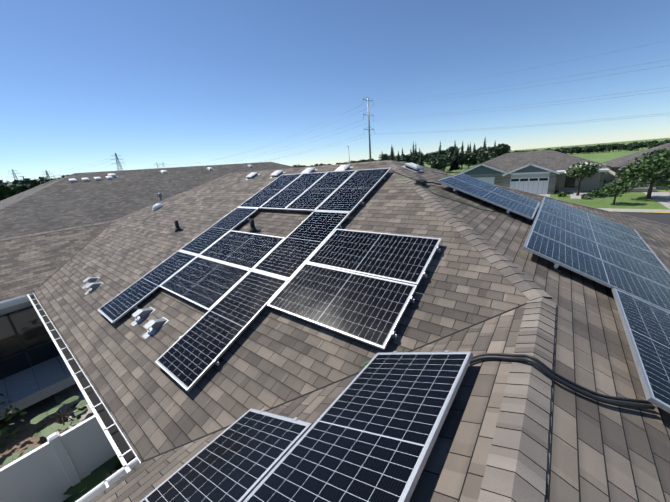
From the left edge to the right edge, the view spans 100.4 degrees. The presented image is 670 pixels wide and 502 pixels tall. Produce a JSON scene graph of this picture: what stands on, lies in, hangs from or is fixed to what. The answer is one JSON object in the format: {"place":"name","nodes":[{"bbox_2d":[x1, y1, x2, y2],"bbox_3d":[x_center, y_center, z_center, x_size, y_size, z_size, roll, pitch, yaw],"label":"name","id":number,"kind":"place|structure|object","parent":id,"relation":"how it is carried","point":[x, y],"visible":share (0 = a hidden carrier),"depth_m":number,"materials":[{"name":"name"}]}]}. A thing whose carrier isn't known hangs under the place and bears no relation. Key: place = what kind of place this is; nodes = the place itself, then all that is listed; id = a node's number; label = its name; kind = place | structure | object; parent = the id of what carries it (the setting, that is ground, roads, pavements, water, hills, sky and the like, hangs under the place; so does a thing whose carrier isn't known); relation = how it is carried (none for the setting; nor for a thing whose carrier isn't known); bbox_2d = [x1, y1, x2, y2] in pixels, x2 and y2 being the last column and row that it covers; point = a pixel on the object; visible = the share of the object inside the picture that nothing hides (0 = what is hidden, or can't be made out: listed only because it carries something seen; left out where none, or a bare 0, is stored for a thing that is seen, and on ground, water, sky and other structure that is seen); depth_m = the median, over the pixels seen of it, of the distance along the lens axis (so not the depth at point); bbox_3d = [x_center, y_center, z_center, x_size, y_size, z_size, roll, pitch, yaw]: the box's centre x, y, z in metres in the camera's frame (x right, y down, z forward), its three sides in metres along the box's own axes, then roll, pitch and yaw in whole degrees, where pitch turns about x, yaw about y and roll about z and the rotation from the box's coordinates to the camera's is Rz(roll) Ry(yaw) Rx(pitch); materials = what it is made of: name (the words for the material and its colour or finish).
{"place":"outdoors","nodes":[
{"label":"outdoors","id":0,"kind":"place"},
{"bbox_2d":[0,383,93,477],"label":"yard ground","id":1,"kind":"structure","parent":0,"point":[24,440],"depth_m":7.87,"materials":[{"name":"soil"}]},
{"bbox_2d":[0,355,75,419],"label":"patio slab","id":2,"kind":"structure","parent":1,"relation":"on","point":[28,387],"depth_m":8.37,"materials":[{"name":"grey concrete"}]},
{"bbox_2d":[0,415,117,501],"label":"vinyl fence","id":3,"kind":"object","parent":1,"relation":"on","point":[46,472],"visible":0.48,"depth_m":5.50,"materials":[{"name":"white plastic"}]},
{"bbox_2d":[0,393,122,501],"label":"shrubs","id":4,"kind":"object","parent":1,"relation":"on","point":[94,478],"visible":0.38,"depth_m":7.09,"materials":[{"name":"green plant"}]},
{"bbox_2d":[0,0,669,181],"label":"sky","id":5,"kind":"structure","parent":0,"point":[179,83],"materials":[{"name":"blue"}]},
{"bbox_2d":[424,138,669,209],"bbox_3d":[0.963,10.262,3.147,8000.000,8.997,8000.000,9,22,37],"label":"ground","id":6,"kind":"structure","parent":0,"point":[633,200],"depth_m":33.75,"materials":[{"name":"green plant"}]},
{"bbox_2d":[0,301,32,314],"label":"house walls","id":7,"kind":"structure","parent":6,"relation":"on","point":[13,308],"depth_m":8.73,"materials":[{"name":"grey paint"}]},
{"bbox_2d":[0,306,59,379],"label":"windows","id":8,"kind":"structure","parent":7,"relation":"attached to","point":[26,341],"depth_m":8.93,"materials":[{"name":"black glass"}]},
{"bbox_2d":[0,293,140,501],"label":"gutters","id":9,"kind":"object","parent":7,"relation":"on","point":[124,452],"visible":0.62,"depth_m":4.09,"materials":[{"name":"white paint"}]},
{"bbox_2d":[0,162,669,501],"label":"roof","id":10,"kind":"structure","parent":7,"relation":"on","point":[597,451],"depth_m":3.62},
{"bbox_2d":[82,276,168,338],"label":"roof vents","id":11,"kind":"object","parent":10,"relation":"on","point":[152,327],"visible":1,"depth_m":5.50,"materials":[{"name":"white metal"}]},
{"bbox_2d":[152,203,163,210],"bbox_3d":[-7.625,-1.901,12.017,0.480,0.290,0.448,9,22,37],"label":"roof vent","id":12,"kind":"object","parent":10,"relation":"on","point":[157,206],"depth_m":11.87,"materials":[{"name":"white metal"}]},
{"bbox_2d":[157,193,162,201],"bbox_3d":[-8.529,-2.437,13.710,0.340,0.810,0.340,9,22,37],"label":"vent stack","id":13,"kind":"object","parent":10,"relation":"on","point":[159,195],"visible":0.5,"depth_m":13.60,"materials":[{"name":"grey metal"}]},
{"bbox_2d":[169,219,263,235],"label":"vent pipes","id":14,"kind":"object","parent":10,"relation":"on","point":[253,229],"visible":0.94,"depth_m":7.18,"materials":[{"name":"black"}]},
{"bbox_2d":[33,223,525,462],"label":"roof valley","id":15,"kind":"structure","parent":10,"relation":"on","point":[318,388],"depth_m":3.19,"materials":[{"name":"metal"}]},
{"bbox_2d":[245,163,421,179],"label":"roof vents","id":16,"kind":"object","parent":10,"relation":"on","point":[414,167],"visible":0.9,"depth_m":9.13,"materials":[{"name":"white plastic"}]},
{"bbox_2d":[0,160,669,501],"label":"roof ridge caps","id":17,"kind":"object","parent":10,"relation":"on","point":[516,468],"visible":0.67,"depth_m":2.01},
{"bbox_2d":[98,168,669,501],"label":"solar panel frames","id":18,"kind":"structure","parent":10,"relation":"on","point":[410,488],"depth_m":3.78,"materials":[{"name":"silver metal"}]},
{"bbox_2d":[99,168,669,501],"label":"solar panels","id":19,"kind":"object","parent":18,"relation":"in","point":[366,437],"visible":1,"depth_m":3.94,"materials":[{"name":"glass"}]},
{"bbox_2d":[117,176,669,420],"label":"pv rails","id":20,"kind":"object","parent":10,"relation":"on","point":[394,336],"visible":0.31,"depth_m":4.11,"materials":[{"name":"silver metal"}]},
{"bbox_2d":[362,176,506,365],"bbox_3d":[1.275,-0.242,4.906,2.419,1.851,4.542,9,22,37],"label":"ground wire","id":21,"kind":"object","parent":10,"relation":"on","point":[449,196],"visible":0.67,"depth_m":5.91,"materials":[{"name":"green"}]},
{"bbox_2d":[393,171,654,409],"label":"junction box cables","id":22,"kind":"object","parent":10,"relation":"on","point":[557,377],"visible":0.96,"depth_m":2.11,"materials":[{"name":"black plastic"}]},
{"bbox_2d":[0,162,296,301],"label":"neighbour roofs","id":23,"kind":"structure","parent":6,"relation":"on","point":[58,204],"depth_m":19.93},
{"bbox_2d":[68,165,252,181],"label":"roof vents","id":24,"kind":"object","parent":23,"relation":"on","point":[110,175],"visible":0.96,"depth_m":22.34,"materials":[{"name":"white metal"}]},
{"bbox_2d":[0,139,669,200],"bbox_3d":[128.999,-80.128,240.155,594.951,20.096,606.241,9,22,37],"label":"tree","id":25,"kind":"object","parent":6,"relation":"on","point":[8,189],"visible":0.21,"depth_m":331.45,"materials":[{"name":"green plant"}]},
{"bbox_2d":[1,40,669,182],"bbox_3d":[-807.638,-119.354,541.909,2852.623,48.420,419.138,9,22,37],"label":"transmission pylon","id":26,"kind":"structure","parent":6,"relation":"on","point":[120,166],"depth_m":127.14,"materials":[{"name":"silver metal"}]},
{"bbox_2d":[378,139,512,171],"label":"tree belt","id":27,"kind":"object","parent":6,"relation":"on","point":[452,157],"visible":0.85,"depth_m":114.39,"materials":[{"name":"green plant"}]},
{"bbox_2d":[398,143,669,193],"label":"houses","id":28,"kind":"structure","parent":6,"relation":"on","point":[539,172],"depth_m":39.85,"materials":[{"name":"paint"}]},
{"bbox_2d":[557,148,669,203],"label":"street trees","id":29,"kind":"object","parent":6,"relation":"on","point":[659,162],"visible":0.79,"depth_m":29.11,"materials":[{"name":"green plant"}]},
{"bbox_2d":[603,174,657,191],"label":"house wall","id":30,"kind":"structure","parent":6,"relation":"on","point":[608,178],"depth_m":34.42,"materials":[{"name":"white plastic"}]},
{"bbox_2d":[538,191,669,224],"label":"pavement","id":31,"kind":"structure","parent":0,"point":[659,215],"depth_m":25.27,"materials":[{"name":"concrete"}]}
]}

